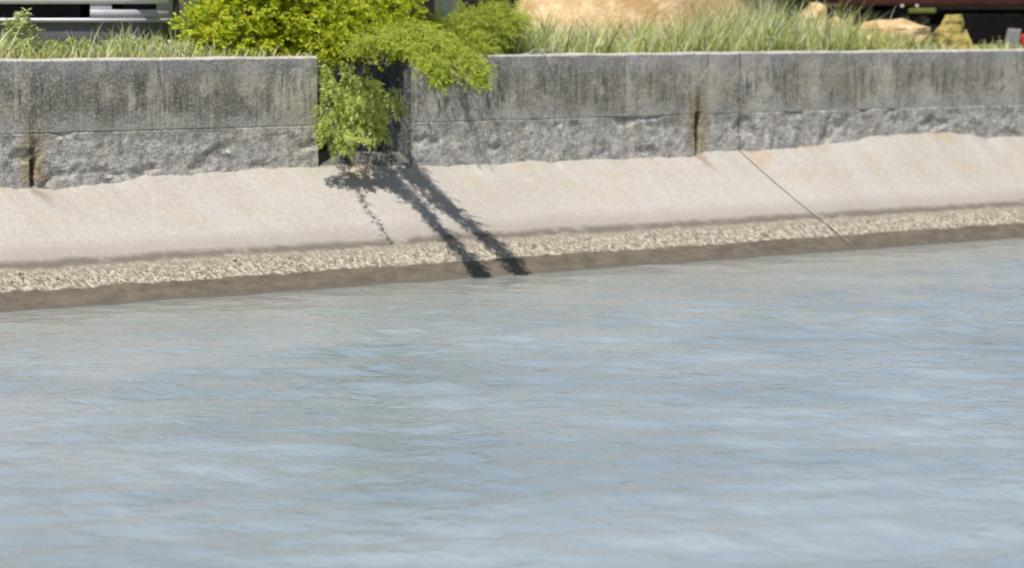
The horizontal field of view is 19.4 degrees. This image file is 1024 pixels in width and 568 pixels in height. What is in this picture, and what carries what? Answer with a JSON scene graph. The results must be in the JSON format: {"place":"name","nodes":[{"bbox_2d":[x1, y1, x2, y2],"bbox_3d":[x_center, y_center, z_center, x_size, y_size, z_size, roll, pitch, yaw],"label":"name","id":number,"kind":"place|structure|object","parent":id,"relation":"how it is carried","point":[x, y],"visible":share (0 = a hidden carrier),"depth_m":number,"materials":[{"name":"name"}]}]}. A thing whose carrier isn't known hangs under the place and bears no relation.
{"place":"outdoors","nodes":[
{"label":"outdoors","id":0,"kind":"place"},
{"bbox_2d":[0,34,195,58],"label":"dry grass","id":1,"kind":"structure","parent":0,"point":[149,46],"depth_m":27.46,"materials":[{"name":"plant"}]},
{"bbox_2d":[0,150,854,311],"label":"concrete apron","id":2,"kind":"object","parent":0,"point":[386,208],"visible":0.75,"depth_m":27.91,"materials":[{"name":"beige concrete"}]},
{"bbox_2d":[0,56,317,189],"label":"sea wall","id":3,"kind":"structure","parent":2,"relation":"on","point":[70,122],"depth_m":27.15,"materials":[{"name":"concrete"}]},
{"bbox_2d":[317,64,397,151],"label":"recess wall","id":4,"kind":"structure","parent":3,"relation":"attached to","point":[388,76],"depth_m":29.13,"materials":[{"name":"concrete"}]},
{"bbox_2d":[309,60,409,160],"bbox_3d":[-1.516,-1.613,28.052,0.862,0.950,1.929,1,5,11],"label":"hanging plant","id":5,"kind":"object","parent":3,"relation":"hanging from","point":[346,140],"visible":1,"depth_m":28.22,"materials":[{"name":"green plant"}]},
{"bbox_2d":[1,209,1023,291],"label":"barnacle crust","id":6,"kind":"object","parent":2,"relation":"on","point":[380,265],"visible":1,"depth_m":28.26},
{"bbox_2d":[393,52,739,166],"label":"sea wall","id":7,"kind":"structure","parent":2,"relation":"on","point":[570,107],"depth_m":30.51,"materials":[{"name":"concrete"}]},
{"bbox_2d":[527,48,569,70],"bbox_3d":[0.374,-2.259,30.245,0.686,0.245,0.087,-4,6,-38],"label":"dry straw","id":8,"kind":"object","parent":7,"relation":"on","point":[544,53],"visible":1,"depth_m":30.19,"materials":[{"name":"beige plant"}]},
{"bbox_2d":[0,238,1023,567],"bbox_3d":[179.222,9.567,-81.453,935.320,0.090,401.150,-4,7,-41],"label":"water","id":9,"kind":"structure","parent":0,"point":[856,408],"depth_m":17.73,"materials":[{"name":"blue liquid"}]},
{"bbox_2d":[261,45,1018,63],"bbox_3d":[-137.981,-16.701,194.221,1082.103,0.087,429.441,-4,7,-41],"label":"ground","id":10,"kind":"structure","parent":0,"point":[391,61],"depth_m":36.64,"materials":[{"name":"soil"}]},
{"bbox_2d":[2,7,31,50],"bbox_3d":[-4.474,-2.204,26.899,0.310,0.554,0.353,-2,6,-24],"label":"weed","id":11,"kind":"object","parent":10,"relation":"on","point":[11,22],"visible":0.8,"depth_m":26.80,"materials":[{"name":"green plant"}]},
{"bbox_2d":[1,37,34,58],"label":"weed","id":12,"kind":"object","parent":10,"relation":"on","point":[20,45],"visible":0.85,"depth_m":26.71,"materials":[{"name":"green plant"}]},
{"bbox_2d":[16,17,44,54],"bbox_3d":[-4.306,-2.184,26.854,0.312,0.467,0.176,-4,7,-41],"label":"weed","id":13,"kind":"object","parent":10,"relation":"on","point":[23,28],"visible":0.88,"depth_m":26.84,"materials":[{"name":"green plant"}]},
{"bbox_2d":[35,48,62,57],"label":"weed","id":14,"kind":"object","parent":10,"relation":"on","point":[53,53],"visible":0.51,"depth_m":26.88,"materials":[{"name":"green plant"}]},
{"bbox_2d":[32,39,81,57],"bbox_3d":[-4.106,-2.081,27.051,0.494,0.275,0.166,-1,5,-16],"label":"weed","id":15,"kind":"object","parent":10,"relation":"on","point":[60,46],"visible":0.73,"depth_m":27.05,"materials":[{"name":"green plant"}]},
{"bbox_2d":[46,36,88,57],"bbox_3d":[-4.016,-2.108,27.132,0.435,0.293,0.157,-2,5,-19],"label":"weed","id":16,"kind":"object","parent":10,"relation":"on","point":[81,43],"visible":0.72,"depth_m":27.13,"materials":[{"name":"green plant"}]},
{"bbox_2d":[68,45,101,57],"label":"weed","id":17,"kind":"object","parent":10,"relation":"on","point":[97,48],"visible":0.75,"depth_m":27.16,"materials":[{"name":"green plant"}]},
{"bbox_2d":[0,0,207,55],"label":"white bus","id":18,"kind":"object","parent":10,"relation":"on","point":[61,19],"visible":0.44,"depth_m":28.25,"materials":[{"name":"grey metal"}]},
{"bbox_2d":[103,38,136,55],"bbox_3d":[-3.586,-2.131,27.462,0.268,0.279,0.205,-4,7,-41],"label":"weed","id":19,"kind":"object","parent":10,"relation":"on","point":[107,41],"visible":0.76,"depth_m":27.46,"materials":[{"name":"green plant"}]},
{"bbox_2d":[125,27,162,51],"bbox_3d":[-3.386,-2.194,27.741,0.428,0.368,0.199,-4,7,-41],"label":"weed","id":20,"kind":"object","parent":10,"relation":"on","point":[147,43],"visible":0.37,"depth_m":27.71,"materials":[{"name":"green plant"}]},
{"bbox_2d":[0,9,312,58],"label":"grass","id":21,"kind":"structure","parent":10,"relation":"on","point":[130,52],"depth_m":27.30,"materials":[{"name":"green plant"}]},
{"bbox_2d":[166,39,194,56],"bbox_3d":[-3.066,-2.155,27.835,0.330,0.237,0.236,-4,7,-41],"label":"weed","id":22,"kind":"object","parent":10,"relation":"on","point":[175,44],"visible":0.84,"depth_m":27.80,"materials":[{"name":"green plant"}]},
{"bbox_2d":[167,0,352,56],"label":"leafy shrub","id":23,"kind":"object","parent":10,"relation":"on","point":[255,28],"visible":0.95,"depth_m":28.55,"materials":[{"name":"green plant"}]},
{"bbox_2d":[204,0,421,51],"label":"board fence","id":24,"kind":"object","parent":10,"relation":"on","point":[329,14],"depth_m":41.91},
{"bbox_2d":[285,0,450,77],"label":"leafy shrub","id":25,"kind":"object","parent":10,"relation":"on","point":[334,35],"visible":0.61,"depth_m":28.99,"materials":[{"name":"green plant"}]},
{"bbox_2d":[422,0,434,30],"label":"black post","id":26,"kind":"object","parent":10,"relation":"on","point":[430,4],"depth_m":31.82,"materials":[{"name":"black metal"}]},
{"bbox_2d":[338,0,539,96],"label":"feathery shrub","id":27,"kind":"object","parent":10,"relation":"on","point":[460,50],"visible":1,"depth_m":27.83,"materials":[{"name":"green plant"}]},
{"bbox_2d":[435,0,460,32],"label":"green board","id":28,"kind":"object","parent":10,"relation":"on","point":[445,6],"visible":0.13,"depth_m":31.77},
{"bbox_2d":[461,0,472,22],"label":"black post","id":29,"kind":"object","parent":10,"relation":"on","point":[469,2],"depth_m":32.15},
{"bbox_2d":[207,44,1019,60],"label":"grass","id":30,"kind":"structure","parent":10,"relation":"on","point":[974,47],"depth_m":40.22,"materials":[{"name":"green plant"}]},
{"bbox_2d":[506,0,747,41],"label":"earth heap","id":31,"kind":"object","parent":10,"relation":"on","point":[631,8],"visible":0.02,"depth_m":34.08,"materials":[{"name":"beige soil"}]},
{"bbox_2d":[446,0,1023,53],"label":"grass","id":32,"kind":"structure","parent":10,"relation":"on","point":[713,42],"depth_m":32.37,"materials":[{"name":"green plant"}]},
{"bbox_2d":[473,0,1023,44],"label":"road","id":33,"kind":"structure","parent":10,"relation":"on","point":[804,6],"depth_m":47.62,"materials":[{"name":"black asphalt"}]},
{"bbox_2d":[741,0,775,23],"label":"concrete block","id":34,"kind":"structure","parent":10,"relation":"on","point":[757,6],"depth_m":36.76,"materials":[{"name":"grey concrete"}]},
{"bbox_2d":[800,2,832,30],"bbox_3d":[3.657,-3.051,36.174,0.505,0.689,0.446,0,5,-3],"label":"stone","id":35,"kind":"object","parent":10,"relation":"on","point":[814,4],"visible":0.16,"depth_m":36.05,"materials":[{"name":"beige stone"}]},
{"bbox_2d":[831,16,844,29],"bbox_3d":[3.965,-3.017,36.715,0.367,0.516,0.390,-1,5,-9],"label":"stone","id":36,"kind":"object","parent":10,"relation":"on","point":[837,22],"visible":0.05,"depth_m":36.65,"materials":[{"name":"beige stone"}]},
{"bbox_2d":[860,18,930,49],"bbox_3d":[4.417,-2.863,35.002,0.934,0.471,0.634,1,5,9],"label":"stone","id":37,"kind":"object","parent":10,"relation":"on","point":[909,25],"visible":0.36,"depth_m":34.74,"materials":[{"name":"beige stone"}]},
{"bbox_2d":[817,0,1023,43],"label":"dark red truck","id":38,"kind":"object","parent":10,"relation":"on","point":[988,26],"visible":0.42,"depth_m":38.05,"materials":[{"name":"paint"}]},
{"bbox_2d":[935,14,968,49],"bbox_3d":[5.181,-2.919,35.381,0.460,0.520,0.309,0,5,3],"label":"stone","id":39,"kind":"object","parent":10,"relation":"on","point":[950,27],"visible":0.73,"depth_m":35.29,"materials":[{"name":"yellow stone"}]},
{"bbox_2d":[963,30,972,48],"bbox_3d":[5.343,-2.839,35.393,0.280,0.330,0.226,0,5,0],"label":"stone","id":40,"kind":"object","parent":10,"relation":"on","point":[968,38],"visible":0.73,"depth_m":35.35,"materials":[{"name":"yellow stone"}]},
{"bbox_2d":[1020,34,1023,47],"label":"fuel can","id":41,"kind":"object","parent":10,"relation":"on","point":[1022,40],"visible":0.6,"depth_m":36.48,"materials":[{"name":"red plastic"}]},
{"bbox_2d":[498,2,867,53],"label":"dry grass","id":42,"kind":"structure","parent":0,"point":[752,29],"depth_m":32.46,"materials":[{"name":"plant"}]},
{"bbox_2d":[741,132,1023,249],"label":"concrete apron","id":43,"kind":"object","parent":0,"point":[905,178],"visible":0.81,"depth_m":32.70,"materials":[{"name":"beige concrete"}]},
{"bbox_2d":[738,49,1023,150],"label":"sea wall","id":44,"kind":"structure","parent":43,"relation":"on","point":[791,99],"depth_m":33.42,"materials":[{"name":"concrete"}]},
{"bbox_2d":[1004,28,1021,48],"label":"slanting slab","id":45,"kind":"structure","parent":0,"point":[1012,34],"depth_m":36.35,"materials":[{"name":"grey concrete"}]}
]}

